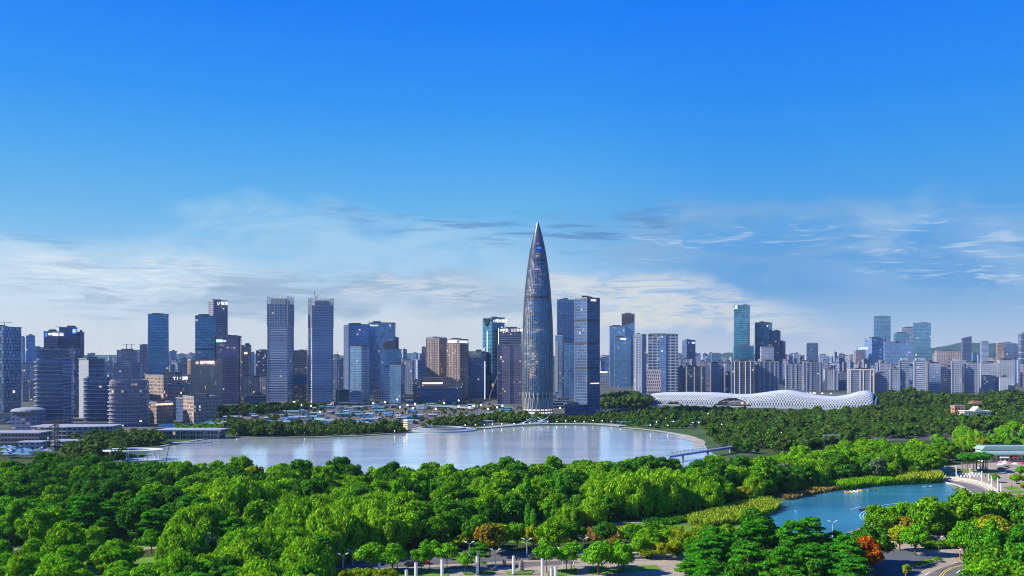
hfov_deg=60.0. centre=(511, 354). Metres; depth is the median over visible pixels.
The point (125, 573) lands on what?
leafy tree
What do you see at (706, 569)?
pine tree
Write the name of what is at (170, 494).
dense tree
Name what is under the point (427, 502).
dense tree
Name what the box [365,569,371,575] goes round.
golden bush
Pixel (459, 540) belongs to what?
golden tree
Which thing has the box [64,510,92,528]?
pine tree
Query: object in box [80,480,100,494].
dense tree
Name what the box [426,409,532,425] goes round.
woodland
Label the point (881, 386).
apartment block
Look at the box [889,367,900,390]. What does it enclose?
apartment block
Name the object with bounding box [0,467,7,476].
broadleaf tree
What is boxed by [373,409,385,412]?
site shed
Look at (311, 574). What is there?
willow tree
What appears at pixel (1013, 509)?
dense tree
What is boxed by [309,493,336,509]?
willow tree
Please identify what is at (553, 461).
broadleaf tree
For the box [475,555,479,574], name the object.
white column
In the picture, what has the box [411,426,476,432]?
round stage
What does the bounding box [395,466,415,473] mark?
broadleaf tree
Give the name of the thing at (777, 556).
pine tree
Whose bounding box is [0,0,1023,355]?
sky
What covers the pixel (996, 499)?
broadleaf tree
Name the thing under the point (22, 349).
office tower
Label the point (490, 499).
broadleaf tree
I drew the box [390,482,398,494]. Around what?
conifer tree
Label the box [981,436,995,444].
willow tree
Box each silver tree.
[200,532,219,553]
[777,463,791,470]
[867,457,887,476]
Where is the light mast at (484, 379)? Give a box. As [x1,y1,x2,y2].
[484,361,484,398]
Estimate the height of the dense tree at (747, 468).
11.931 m
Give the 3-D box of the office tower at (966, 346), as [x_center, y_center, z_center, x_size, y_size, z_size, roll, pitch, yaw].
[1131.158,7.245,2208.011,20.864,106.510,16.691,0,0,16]
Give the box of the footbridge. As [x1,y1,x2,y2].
[667,443,733,460]
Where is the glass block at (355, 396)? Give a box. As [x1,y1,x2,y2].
[349,391,362,402]
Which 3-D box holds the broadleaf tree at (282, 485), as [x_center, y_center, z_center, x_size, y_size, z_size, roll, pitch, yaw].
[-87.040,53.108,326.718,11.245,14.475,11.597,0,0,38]
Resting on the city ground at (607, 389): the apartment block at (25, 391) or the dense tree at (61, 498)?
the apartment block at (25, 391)
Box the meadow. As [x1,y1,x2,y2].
[504,515,767,543]
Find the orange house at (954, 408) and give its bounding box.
[950,405,965,414]
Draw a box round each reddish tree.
[473,522,505,554]
[607,537,621,545]
[890,515,914,527]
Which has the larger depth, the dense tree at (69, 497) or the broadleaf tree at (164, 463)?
the broadleaf tree at (164, 463)
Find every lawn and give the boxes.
[83,557,155,573]
[113,537,155,547]
[396,569,449,575]
[462,570,494,574]
[506,570,534,574]
[548,568,576,575]
[587,565,660,573]
[1004,486,1020,489]
[1009,490,1023,492]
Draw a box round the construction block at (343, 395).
[336,388,349,401]
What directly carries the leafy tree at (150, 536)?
on the ground at (765, 451)
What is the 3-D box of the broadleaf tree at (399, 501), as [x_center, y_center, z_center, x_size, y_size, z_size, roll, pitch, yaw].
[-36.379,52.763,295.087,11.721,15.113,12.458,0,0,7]
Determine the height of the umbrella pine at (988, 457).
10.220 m
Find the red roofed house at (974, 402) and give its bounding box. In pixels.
[967,401,981,404]
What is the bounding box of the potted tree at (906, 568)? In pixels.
[901,564,912,575]
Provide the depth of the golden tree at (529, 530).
270.86 m
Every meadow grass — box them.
[561,525,641,542]
[639,494,772,524]
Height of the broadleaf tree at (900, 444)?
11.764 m
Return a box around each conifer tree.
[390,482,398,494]
[515,473,536,516]
[537,473,548,507]
[549,472,567,511]
[981,517,1003,548]
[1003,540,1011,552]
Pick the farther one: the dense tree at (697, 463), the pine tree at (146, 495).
the dense tree at (697, 463)
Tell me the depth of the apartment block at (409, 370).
1425.90 m
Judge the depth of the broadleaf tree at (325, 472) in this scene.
373.03 m
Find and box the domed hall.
[10,407,45,429]
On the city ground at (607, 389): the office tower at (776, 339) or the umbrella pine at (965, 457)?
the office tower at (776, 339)
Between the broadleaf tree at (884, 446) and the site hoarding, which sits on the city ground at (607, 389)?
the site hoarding
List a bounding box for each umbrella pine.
[956,453,964,470]
[958,454,972,471]
[968,454,982,470]
[978,454,984,471]
[982,454,994,471]
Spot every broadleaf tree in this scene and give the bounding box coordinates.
[0,461,11,467]
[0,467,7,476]
[0,468,26,481]
[4,553,44,575]
[14,506,67,543]
[29,561,81,575]
[38,484,71,502]
[40,536,68,552]
[45,520,86,545]
[69,465,91,474]
[74,568,96,575]
[84,526,105,543]
[86,544,126,574]
[136,481,164,497]
[156,467,175,485]
[160,461,170,467]
[165,460,192,467]
[167,463,193,484]
[180,474,206,485]
[182,485,202,495]
[188,483,207,490]
[193,462,212,472]
[195,471,208,475]
[201,473,221,482]
[202,476,226,489]
[208,460,223,470]
[212,463,232,473]
[219,470,229,478]
[228,455,253,468]
[241,499,274,525]
[254,476,280,483]
[267,480,290,489]
[275,477,297,486]
[292,469,308,481]
[311,464,339,479]
[324,486,344,494]
[329,485,351,495]
[338,474,354,480]
[344,475,368,485]
[350,481,363,486]
[365,466,380,480]
[370,480,390,492]
[384,491,405,501]
[386,490,418,513]
[389,477,402,489]
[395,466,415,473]
[395,513,422,550]
[403,499,433,544]
[404,470,414,478]
[407,510,429,547]
[409,471,430,497]
[416,462,439,472]
[420,516,448,539]
[421,489,427,500]
[429,480,461,501]
[431,511,455,544]
[437,463,457,477]
[450,470,470,484]
[466,467,488,477]
[466,498,479,508]
[471,493,501,511]
[480,481,506,495]
[483,462,504,477]
[489,469,516,487]
[493,523,514,550]
[505,484,541,507]
[508,522,525,547]
[528,466,543,475]
[530,478,554,500]
[533,516,570,547]
[536,464,549,470]
[536,493,569,513]
[545,455,562,469]
[559,465,588,480]
[575,459,586,465]
[579,460,592,465]
[583,469,598,478]
[586,461,607,472]
[593,473,617,484]
[605,469,619,474]
[607,467,623,473]
[618,522,641,541]
[630,536,647,551]
[636,527,651,536]
[643,521,659,531]
[645,531,663,541]
[648,537,660,543]
[657,523,667,529]
[659,529,674,538]
[682,536,695,551]
[688,466,718,479]
[693,475,723,494]
[699,522,715,530]
[702,454,717,462]
[719,524,736,534]
[749,461,782,494]
[776,451,788,456]
[788,445,810,456]
[793,453,815,460]
[811,450,827,459]
[824,445,838,450]
[837,444,849,450]
[843,449,858,477]
[851,446,874,456]
[855,439,872,446]
[860,445,876,454]
[863,504,898,530]
[865,440,879,445]
[865,445,882,453]
[873,438,891,444]
[876,442,892,449]
[881,448,903,465]
[882,462,903,474]
[893,442,904,446]
[893,445,909,454]
[901,457,916,467]
[903,462,921,471]
[904,450,920,465]
[905,439,920,445]
[906,443,925,451]
[906,499,945,539]
[914,440,931,446]
[916,449,941,470]
[919,496,938,501]
[932,436,949,458]
[933,458,947,469]
[934,447,945,456]
[938,500,972,539]
[940,441,955,460]
[946,488,996,523]
[950,444,960,459]
[965,547,1023,574]
[985,489,1015,521]
[995,508,1003,517]
[1009,473,1023,483]
[1014,565,1023,575]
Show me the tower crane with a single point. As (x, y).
(375, 404)
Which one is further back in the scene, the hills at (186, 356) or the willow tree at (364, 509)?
the hills at (186, 356)
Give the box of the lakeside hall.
[154,428,228,439]
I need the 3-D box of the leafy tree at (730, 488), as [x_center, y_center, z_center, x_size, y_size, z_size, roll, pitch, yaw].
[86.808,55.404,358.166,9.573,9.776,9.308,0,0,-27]
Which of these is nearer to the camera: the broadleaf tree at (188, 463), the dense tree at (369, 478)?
the dense tree at (369, 478)
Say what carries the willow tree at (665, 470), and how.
on the bank at (778, 496)
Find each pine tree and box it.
[27,499,45,504]
[45,502,72,519]
[63,496,88,523]
[64,495,104,527]
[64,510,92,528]
[88,510,106,525]
[91,517,116,535]
[92,506,116,531]
[98,499,123,528]
[112,498,139,528]
[121,499,152,535]
[129,508,167,534]
[131,489,158,503]
[151,500,161,508]
[151,509,175,532]
[160,502,173,509]
[174,572,191,575]
[175,495,197,508]
[188,571,209,575]
[191,496,212,505]
[217,516,247,537]
[218,565,241,575]
[306,534,337,558]
[468,541,491,567]
[674,556,698,575]
[683,539,700,555]
[684,540,719,558]
[687,558,722,572]
[691,564,722,575]
[693,533,731,569]
[701,526,729,553]
[714,531,735,556]
[718,570,746,575]
[722,540,746,563]
[726,522,769,548]
[728,543,765,567]
[735,520,772,554]
[742,518,774,538]
[758,546,797,575]
[761,549,770,555]
[773,532,799,548]
[773,568,791,573]
[776,520,808,551]
[778,541,797,560]
[790,569,805,575]
[792,517,826,544]
[793,544,833,574]
[806,542,825,557]
[808,534,830,543]
[814,542,837,568]
[825,552,860,568]
[826,530,843,542]
[827,534,853,554]
[827,557,872,575]
[831,539,871,572]
[837,543,866,562]
[837,572,857,575]
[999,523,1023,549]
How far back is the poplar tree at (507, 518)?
311.03 m
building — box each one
[0,430,53,446]
[15,440,49,448]
[30,424,124,438]
[50,439,78,448]
[245,392,266,403]
[373,389,382,399]
[413,377,461,402]
[553,397,573,407]
[564,402,585,413]
[600,371,608,384]
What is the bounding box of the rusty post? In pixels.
[958,546,961,559]
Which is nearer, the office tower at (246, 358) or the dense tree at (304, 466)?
the dense tree at (304, 466)
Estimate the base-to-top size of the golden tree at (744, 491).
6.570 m
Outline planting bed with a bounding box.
[941,469,1006,474]
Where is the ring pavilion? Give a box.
[102,448,162,461]
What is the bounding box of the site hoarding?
[159,424,181,426]
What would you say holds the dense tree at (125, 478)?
on the ground at (765, 451)
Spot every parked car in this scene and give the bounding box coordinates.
[404,560,419,566]
[528,553,540,559]
[633,552,642,557]
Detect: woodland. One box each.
[58,428,167,460]
[171,417,225,427]
[217,398,522,431]
[217,401,326,416]
[219,415,406,435]
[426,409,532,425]
[531,408,665,422]
[597,406,710,427]
[600,390,654,409]
[646,404,776,412]
[700,402,1023,451]
[875,386,1023,411]
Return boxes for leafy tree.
[0,495,16,515]
[0,514,16,525]
[0,521,16,539]
[0,539,13,552]
[0,551,15,566]
[0,565,6,575]
[4,497,40,525]
[16,537,44,554]
[30,549,49,560]
[36,501,51,507]
[41,544,79,567]
[56,557,88,571]
[69,543,92,562]
[84,539,101,552]
[97,538,139,562]
[102,565,130,575]
[103,558,132,574]
[113,570,130,575]
[129,565,161,575]
[131,562,153,570]
[141,528,160,553]
[159,571,176,575]
[174,480,190,490]
[211,516,230,536]
[281,561,325,575]
[352,541,385,568]
[381,543,406,567]
[430,477,447,490]
[468,514,488,523]
[578,541,617,574]
[611,552,634,572]
[684,467,696,476]
[720,480,739,499]
[893,501,909,516]
[899,523,930,554]
[930,433,941,439]
[946,520,975,553]
[952,432,963,438]
[959,429,967,434]
[962,556,1006,574]
[965,440,976,452]
[989,433,1004,444]
[989,474,999,481]
[993,425,1004,432]
[1001,433,1011,440]
[1003,439,1014,444]
[1008,421,1021,431]
[1011,437,1020,444]
[1014,465,1023,474]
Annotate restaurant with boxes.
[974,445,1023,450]
[975,451,1023,461]
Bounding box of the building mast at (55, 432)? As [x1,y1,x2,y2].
[42,418,68,449]
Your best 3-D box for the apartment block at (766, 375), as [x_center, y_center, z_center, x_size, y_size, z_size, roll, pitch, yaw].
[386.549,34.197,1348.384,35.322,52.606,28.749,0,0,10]
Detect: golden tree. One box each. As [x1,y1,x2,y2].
[131,545,145,564]
[244,464,264,476]
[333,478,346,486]
[449,535,469,547]
[524,525,540,548]
[656,542,670,559]
[667,538,682,556]
[668,534,681,540]
[676,528,689,545]
[734,486,752,498]
[887,524,908,550]
[971,514,1014,532]
[976,437,989,444]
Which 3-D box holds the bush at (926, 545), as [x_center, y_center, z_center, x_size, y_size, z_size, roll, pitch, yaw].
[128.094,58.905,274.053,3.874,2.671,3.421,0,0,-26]
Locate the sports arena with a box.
[641,389,879,409]
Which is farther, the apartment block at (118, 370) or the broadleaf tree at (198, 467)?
the apartment block at (118, 370)
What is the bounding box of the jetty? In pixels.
[172,442,211,443]
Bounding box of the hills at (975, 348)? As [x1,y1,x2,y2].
[930,342,1017,360]
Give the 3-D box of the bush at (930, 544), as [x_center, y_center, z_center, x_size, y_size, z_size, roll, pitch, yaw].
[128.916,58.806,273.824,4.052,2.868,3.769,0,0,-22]
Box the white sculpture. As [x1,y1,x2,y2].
[519,417,549,423]
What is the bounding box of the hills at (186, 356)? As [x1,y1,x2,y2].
[25,353,554,364]
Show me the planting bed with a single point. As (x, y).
(960, 471)
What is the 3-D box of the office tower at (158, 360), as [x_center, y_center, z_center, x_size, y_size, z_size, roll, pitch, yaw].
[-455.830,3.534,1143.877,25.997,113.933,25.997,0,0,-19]
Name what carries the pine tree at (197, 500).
on the ground at (765, 451)
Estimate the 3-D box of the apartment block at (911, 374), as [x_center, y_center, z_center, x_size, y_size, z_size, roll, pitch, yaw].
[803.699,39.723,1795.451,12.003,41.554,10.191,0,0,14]
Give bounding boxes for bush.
[337,570,353,575]
[353,569,368,575]
[355,569,366,575]
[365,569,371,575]
[372,570,381,575]
[378,569,390,575]
[385,568,399,575]
[637,542,656,557]
[665,525,676,530]
[667,549,681,554]
[688,527,700,536]
[689,528,703,536]
[921,541,929,548]
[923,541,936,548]
[945,540,956,547]
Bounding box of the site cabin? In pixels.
[300,410,308,417]
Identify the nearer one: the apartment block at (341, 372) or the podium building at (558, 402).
the podium building at (558, 402)
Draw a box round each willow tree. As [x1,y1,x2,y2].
[151,548,198,573]
[154,521,212,562]
[163,501,225,536]
[195,553,219,563]
[200,474,264,516]
[208,549,221,555]
[214,526,260,550]
[218,537,271,565]
[234,556,286,575]
[240,481,290,512]
[240,498,275,520]
[244,566,276,575]
[254,513,300,534]
[254,529,284,551]
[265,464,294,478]
[265,496,321,531]
[271,525,307,546]
[272,493,295,506]
[278,535,336,575]
[293,572,315,575]
[303,501,366,561]
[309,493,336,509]
[321,529,347,564]
[334,494,361,512]
[346,516,370,544]
[354,492,383,501]
[354,496,398,546]
[363,508,406,547]
[370,487,387,497]
[448,498,473,534]
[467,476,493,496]
[489,493,513,522]
[534,474,548,478]
[554,502,584,526]
[578,480,604,495]
[579,497,607,525]
[583,489,609,513]
[587,469,609,481]
[603,471,656,515]
[629,465,655,477]
[637,491,670,515]
[638,471,683,512]
[655,466,673,474]
[671,470,696,488]
[681,486,700,510]
[692,479,724,508]
[710,455,724,461]
[731,466,749,480]
[741,476,764,496]
[750,457,768,465]
[762,482,777,494]
[773,458,790,468]
[776,472,797,491]
[779,454,797,468]
[795,458,818,469]
[797,480,808,488]
[808,468,826,486]
[812,458,832,483]
[834,439,855,448]
[952,424,970,439]
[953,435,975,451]
[965,429,986,440]
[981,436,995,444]
[994,426,1018,444]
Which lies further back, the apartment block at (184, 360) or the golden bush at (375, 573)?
the apartment block at (184, 360)
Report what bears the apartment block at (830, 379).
on the city ground at (607, 389)
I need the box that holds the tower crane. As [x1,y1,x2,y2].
[373,402,381,415]
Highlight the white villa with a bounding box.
[958,406,991,415]
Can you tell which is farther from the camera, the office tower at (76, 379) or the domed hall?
the office tower at (76, 379)
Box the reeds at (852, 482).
[829,473,904,489]
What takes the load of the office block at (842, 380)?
on the city ground at (607, 389)
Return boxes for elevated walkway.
[339,404,476,411]
[446,410,532,416]
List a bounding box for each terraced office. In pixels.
[33,356,64,423]
[82,374,112,421]
[107,378,150,426]
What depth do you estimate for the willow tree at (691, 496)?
336.42 m
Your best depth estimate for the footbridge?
515.71 m
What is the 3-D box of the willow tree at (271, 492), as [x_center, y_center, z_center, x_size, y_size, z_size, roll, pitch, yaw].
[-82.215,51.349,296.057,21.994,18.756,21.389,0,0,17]
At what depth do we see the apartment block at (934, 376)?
1391.04 m
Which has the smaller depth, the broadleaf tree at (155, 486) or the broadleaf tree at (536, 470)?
the broadleaf tree at (155, 486)
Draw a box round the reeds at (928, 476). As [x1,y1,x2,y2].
[895,470,945,483]
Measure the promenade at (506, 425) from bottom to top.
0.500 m
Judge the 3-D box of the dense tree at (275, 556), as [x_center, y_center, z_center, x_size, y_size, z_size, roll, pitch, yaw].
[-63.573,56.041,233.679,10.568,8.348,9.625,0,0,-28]
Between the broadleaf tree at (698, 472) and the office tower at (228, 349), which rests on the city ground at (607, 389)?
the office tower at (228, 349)
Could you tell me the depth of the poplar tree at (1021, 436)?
586.01 m
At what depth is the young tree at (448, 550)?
244.82 m
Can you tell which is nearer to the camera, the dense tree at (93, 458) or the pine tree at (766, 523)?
the pine tree at (766, 523)
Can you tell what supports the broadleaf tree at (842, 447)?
on the ground at (765, 451)
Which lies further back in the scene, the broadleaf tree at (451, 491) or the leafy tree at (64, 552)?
the broadleaf tree at (451, 491)
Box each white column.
[414,562,417,575]
[440,559,443,575]
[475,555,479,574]
[511,555,515,574]
[541,558,543,575]
[554,566,556,575]
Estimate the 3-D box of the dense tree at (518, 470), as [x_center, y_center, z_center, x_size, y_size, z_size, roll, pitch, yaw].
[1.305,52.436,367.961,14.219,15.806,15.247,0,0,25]
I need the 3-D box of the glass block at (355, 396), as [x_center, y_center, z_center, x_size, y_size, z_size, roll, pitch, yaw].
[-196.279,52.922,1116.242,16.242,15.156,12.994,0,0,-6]
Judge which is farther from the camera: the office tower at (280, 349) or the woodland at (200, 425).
the office tower at (280, 349)
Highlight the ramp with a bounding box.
[943,480,987,493]
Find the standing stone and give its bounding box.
[517,560,524,571]
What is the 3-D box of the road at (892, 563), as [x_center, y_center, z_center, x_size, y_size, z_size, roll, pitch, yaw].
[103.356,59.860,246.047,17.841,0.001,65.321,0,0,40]
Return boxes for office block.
[0,413,10,420]
[0,421,10,424]
[149,399,173,423]
[176,393,216,422]
[600,357,608,372]
[838,371,846,389]
[855,347,867,362]
[998,375,1007,390]
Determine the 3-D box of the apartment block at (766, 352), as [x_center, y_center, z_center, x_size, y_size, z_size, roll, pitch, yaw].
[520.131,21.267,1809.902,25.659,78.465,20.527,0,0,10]
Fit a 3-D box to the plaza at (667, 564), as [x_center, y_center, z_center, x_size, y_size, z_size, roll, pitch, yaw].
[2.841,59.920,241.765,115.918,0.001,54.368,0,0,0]
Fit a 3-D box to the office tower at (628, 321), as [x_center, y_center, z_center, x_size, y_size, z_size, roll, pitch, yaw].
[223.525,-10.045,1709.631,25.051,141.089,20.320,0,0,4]
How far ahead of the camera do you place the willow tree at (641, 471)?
349.98 m
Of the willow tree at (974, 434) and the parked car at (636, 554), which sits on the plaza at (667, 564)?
the parked car at (636, 554)
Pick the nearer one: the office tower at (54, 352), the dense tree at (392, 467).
the dense tree at (392, 467)
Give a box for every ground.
[0,365,1023,439]
[0,440,1020,575]
[193,401,522,429]
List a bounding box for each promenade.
[476,423,628,428]
[931,462,1023,497]
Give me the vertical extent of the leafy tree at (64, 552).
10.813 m
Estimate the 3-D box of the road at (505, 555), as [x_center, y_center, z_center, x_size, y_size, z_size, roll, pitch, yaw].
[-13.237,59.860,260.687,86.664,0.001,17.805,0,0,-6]
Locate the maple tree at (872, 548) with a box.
[856,536,884,566]
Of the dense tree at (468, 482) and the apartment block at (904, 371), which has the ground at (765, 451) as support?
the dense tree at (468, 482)
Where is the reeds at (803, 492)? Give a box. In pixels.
[781,484,840,499]
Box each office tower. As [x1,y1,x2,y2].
[0,322,21,412]
[21,336,24,363]
[25,334,34,387]
[32,346,42,363]
[36,347,73,418]
[43,329,63,346]
[59,326,77,347]
[62,355,73,423]
[67,346,79,415]
[76,330,84,357]
[78,357,104,417]
[117,344,139,378]
[140,344,147,378]
[145,372,190,417]
[147,313,169,373]
[171,350,176,359]
[187,358,222,409]
[195,314,216,358]
[209,299,227,335]
[215,335,241,403]
[242,343,250,394]
[256,349,266,391]
[267,296,293,403]
[294,348,307,390]
[294,373,307,402]
[308,292,333,404]
[344,323,368,388]
[350,345,369,401]
[368,321,398,395]
[380,348,401,388]
[383,363,405,402]
[422,346,425,359]
[426,337,446,376]
[447,338,468,399]
[469,350,486,397]
[483,317,506,397]
[497,343,521,403]
[498,327,522,343]
[555,334,565,398]
[557,298,573,342]
[564,342,573,398]
[574,296,599,412]
[609,325,624,385]
[614,336,630,387]
[621,313,634,385]
[633,333,646,392]
[646,333,677,392]
[682,339,694,358]
[711,353,720,362]
[733,345,753,360]
[734,304,749,345]
[755,321,771,360]
[772,330,780,361]
[781,341,785,360]
[806,343,817,360]
[865,337,885,364]
[873,316,890,340]
[883,341,912,366]
[893,332,909,340]
[900,327,912,340]
[913,322,930,359]
[961,336,971,361]
[980,341,988,361]
[996,343,1003,361]
[1004,342,1016,359]
[1018,332,1023,385]
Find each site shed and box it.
[251,415,258,419]
[283,417,298,420]
[287,410,299,413]
[335,413,349,416]
[352,406,363,409]
[362,415,373,417]
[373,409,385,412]
[395,416,407,420]
[402,415,414,418]
[405,419,413,423]
[416,407,424,410]
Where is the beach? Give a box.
[675,437,704,446]
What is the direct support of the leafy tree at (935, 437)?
on the ground at (765, 451)
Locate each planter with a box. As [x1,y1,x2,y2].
[912,562,922,566]
[918,560,928,565]
[925,559,934,563]
[932,557,941,561]
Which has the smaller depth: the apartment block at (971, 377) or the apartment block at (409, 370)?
the apartment block at (971, 377)
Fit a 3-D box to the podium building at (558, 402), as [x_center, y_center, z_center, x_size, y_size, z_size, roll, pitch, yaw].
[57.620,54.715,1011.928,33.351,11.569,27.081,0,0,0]
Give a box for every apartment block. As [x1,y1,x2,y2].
[21,362,28,394]
[22,382,28,401]
[29,363,34,391]
[29,382,34,400]
[87,353,94,356]
[105,361,112,377]
[114,362,122,378]
[123,359,131,378]
[133,363,141,378]
[169,351,170,370]
[169,364,175,371]
[171,359,177,371]
[177,363,182,372]
[179,353,184,362]
[181,357,187,365]
[183,365,186,373]
[188,352,194,358]
[243,375,250,396]
[251,349,254,363]
[251,363,253,386]
[251,375,258,393]
[260,376,266,393]
[333,354,337,389]
[339,358,343,388]
[402,347,406,359]
[404,359,414,391]
[411,351,417,376]
[416,359,425,378]
[600,360,603,370]
[604,363,607,372]
[678,358,681,366]
[678,366,684,391]
[682,358,686,366]
[684,365,705,391]
[686,358,690,365]
[690,359,695,364]
[695,355,699,364]
[699,359,705,365]
[705,359,710,381]
[710,362,725,391]
[724,356,730,372]
[725,371,730,391]
[726,363,730,372]
[730,360,753,393]
[754,360,778,393]
[760,346,773,360]
[780,361,782,383]
[782,358,786,384]
[785,363,801,389]
[793,352,798,362]
[799,352,803,362]
[802,361,821,390]
[819,354,825,361]
[822,359,827,368]
[823,369,837,389]
[829,356,837,363]
[833,352,836,362]
[834,362,839,372]
[836,358,843,372]
[839,353,844,360]
[842,361,846,370]
[847,368,874,393]
[848,361,853,368]
[849,354,853,361]
[861,359,868,367]
[870,364,875,372]
[875,372,887,392]
[879,362,886,372]
[887,363,890,381]
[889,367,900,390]
[898,358,909,389]
[909,365,912,383]
[913,358,926,390]
[927,361,940,392]
[934,350,961,366]
[941,365,950,392]
[946,356,952,365]
[951,359,961,392]
[960,359,966,382]
[963,361,979,392]
[972,353,977,361]
[979,361,997,392]
[997,358,1014,389]
[1014,358,1016,382]
[1020,364,1023,386]
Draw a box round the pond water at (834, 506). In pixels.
[767,482,957,537]
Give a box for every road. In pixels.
[335,550,582,567]
[388,561,579,569]
[865,549,943,575]
[928,562,964,575]
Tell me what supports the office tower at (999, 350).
on the city ground at (607, 389)
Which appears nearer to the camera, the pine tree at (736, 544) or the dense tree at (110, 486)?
the pine tree at (736, 544)
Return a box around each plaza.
[336,553,687,575]
[889,534,969,575]
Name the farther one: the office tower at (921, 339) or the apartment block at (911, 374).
the office tower at (921, 339)
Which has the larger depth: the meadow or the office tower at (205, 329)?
the office tower at (205, 329)
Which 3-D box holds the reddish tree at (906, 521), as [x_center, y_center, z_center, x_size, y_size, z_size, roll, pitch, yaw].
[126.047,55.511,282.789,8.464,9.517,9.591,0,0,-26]
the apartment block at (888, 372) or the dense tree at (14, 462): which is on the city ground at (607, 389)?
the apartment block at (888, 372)
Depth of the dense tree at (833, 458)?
418.43 m
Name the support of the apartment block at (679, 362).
on the city ground at (607, 389)
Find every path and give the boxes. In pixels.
[13,547,156,549]
[161,432,410,446]
[470,521,642,539]
[622,427,701,440]
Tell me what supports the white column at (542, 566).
on the ground at (765, 451)
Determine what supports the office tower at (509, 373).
on the city ground at (607, 389)
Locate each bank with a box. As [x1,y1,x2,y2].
[113,420,756,463]
[678,479,839,524]
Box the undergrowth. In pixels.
[0,494,729,545]
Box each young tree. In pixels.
[394,543,407,570]
[409,546,433,571]
[418,538,443,568]
[433,542,459,569]
[455,552,474,566]
[532,540,560,572]
[557,545,578,570]
[560,540,583,568]
[594,539,612,567]
[604,539,632,573]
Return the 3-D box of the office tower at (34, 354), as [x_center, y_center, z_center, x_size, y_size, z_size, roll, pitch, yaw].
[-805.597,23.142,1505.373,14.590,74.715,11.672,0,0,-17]
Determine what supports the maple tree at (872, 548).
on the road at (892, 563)
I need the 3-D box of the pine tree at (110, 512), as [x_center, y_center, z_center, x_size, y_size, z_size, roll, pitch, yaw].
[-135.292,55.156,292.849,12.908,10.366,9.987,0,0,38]
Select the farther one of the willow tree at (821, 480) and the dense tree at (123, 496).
the willow tree at (821, 480)
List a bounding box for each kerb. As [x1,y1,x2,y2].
[943,481,972,493]
[947,479,991,490]
[948,478,995,490]
[950,477,998,492]
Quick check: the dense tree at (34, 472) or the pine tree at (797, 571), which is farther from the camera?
the dense tree at (34, 472)
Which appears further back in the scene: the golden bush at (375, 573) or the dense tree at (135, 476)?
the dense tree at (135, 476)
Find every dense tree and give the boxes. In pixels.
[0,482,21,489]
[0,485,24,498]
[2,477,12,484]
[4,464,26,474]
[8,460,25,466]
[10,471,38,484]
[14,485,31,495]
[23,495,40,500]
[25,469,48,475]
[25,478,53,490]
[28,482,44,497]
[29,451,58,464]
[29,460,56,471]
[37,471,53,478]
[44,454,70,465]
[48,461,77,474]
[49,494,69,503]
[51,477,63,485]
[52,471,68,478]
[55,479,74,490]
[63,494,82,504]
[68,458,90,467]
[69,468,96,481]
[70,480,88,494]
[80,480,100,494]
[80,494,103,507]
[81,453,110,464]
[83,470,110,481]
[89,461,120,470]
[96,476,136,501]
[98,467,109,472]
[106,469,130,475]
[108,471,130,481]
[110,489,136,504]
[114,503,151,538]
[115,461,131,470]
[121,461,145,472]
[130,467,146,481]
[134,482,143,492]
[139,463,169,480]
[141,477,151,484]
[144,461,159,464]
[148,471,175,486]
[152,486,184,506]
[169,493,196,509]
[178,544,206,558]
[193,559,228,575]
[211,553,242,568]
[221,466,249,477]
[230,472,254,481]
[240,520,264,531]
[253,471,268,481]
[260,551,281,564]
[276,543,288,554]
[287,459,312,478]
[289,478,325,497]
[318,476,341,493]
[325,456,351,475]
[332,492,348,499]
[339,464,363,475]
[345,470,359,475]
[346,483,384,498]
[358,475,372,485]
[378,461,400,479]
[382,471,404,484]
[382,496,393,506]
[396,476,422,495]
[406,493,424,501]
[421,500,434,511]
[424,469,441,484]
[432,500,465,516]
[438,477,461,488]
[451,515,468,536]
[459,488,479,499]
[460,519,482,546]
[461,478,473,486]
[462,497,473,502]
[463,501,475,514]
[474,502,497,520]
[496,456,519,465]
[500,492,526,519]
[501,462,530,486]
[502,483,514,490]
[515,473,537,479]
[542,470,569,479]
[543,468,554,474]
[554,473,580,492]
[554,480,580,500]
[565,522,587,541]
[569,494,587,511]
[593,521,617,539]
[600,493,624,516]
[605,463,613,469]
[608,461,629,470]
[622,526,638,540]
[627,460,637,471]
[633,455,666,472]
[656,456,672,468]
[667,458,682,466]
[672,463,684,472]
[683,459,708,471]
[705,461,735,482]
[723,561,758,575]
[724,550,756,564]
[726,456,752,466]
[731,477,742,486]
[736,507,776,537]
[737,465,751,473]
[748,541,764,552]
[756,555,779,571]
[757,456,775,465]
[763,569,802,575]
[767,529,797,549]
[772,464,791,492]
[782,553,827,575]
[791,463,819,483]
[820,450,848,479]
[828,468,837,483]
[833,463,860,477]
[850,456,870,476]
[850,524,896,564]
[956,569,1008,575]
[961,544,1005,566]
[967,525,1008,546]
[1001,496,1023,524]
[1002,545,1023,566]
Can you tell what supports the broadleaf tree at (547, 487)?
on the ground at (765, 451)
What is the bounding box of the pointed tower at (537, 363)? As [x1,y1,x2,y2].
[522,222,553,415]
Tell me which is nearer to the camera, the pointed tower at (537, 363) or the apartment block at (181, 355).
the pointed tower at (537, 363)
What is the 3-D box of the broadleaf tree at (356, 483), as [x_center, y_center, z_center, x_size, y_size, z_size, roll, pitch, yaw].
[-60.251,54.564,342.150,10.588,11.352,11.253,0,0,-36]
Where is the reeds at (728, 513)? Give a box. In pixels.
[687,495,782,526]
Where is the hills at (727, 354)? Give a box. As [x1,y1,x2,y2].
[607,352,838,358]
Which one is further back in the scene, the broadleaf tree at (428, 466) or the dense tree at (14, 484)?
the broadleaf tree at (428, 466)
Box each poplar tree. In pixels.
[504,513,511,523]
[524,502,530,526]
[530,509,536,526]
[543,509,548,521]
[551,499,557,518]
[1019,429,1023,444]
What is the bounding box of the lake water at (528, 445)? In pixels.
[144,426,716,473]

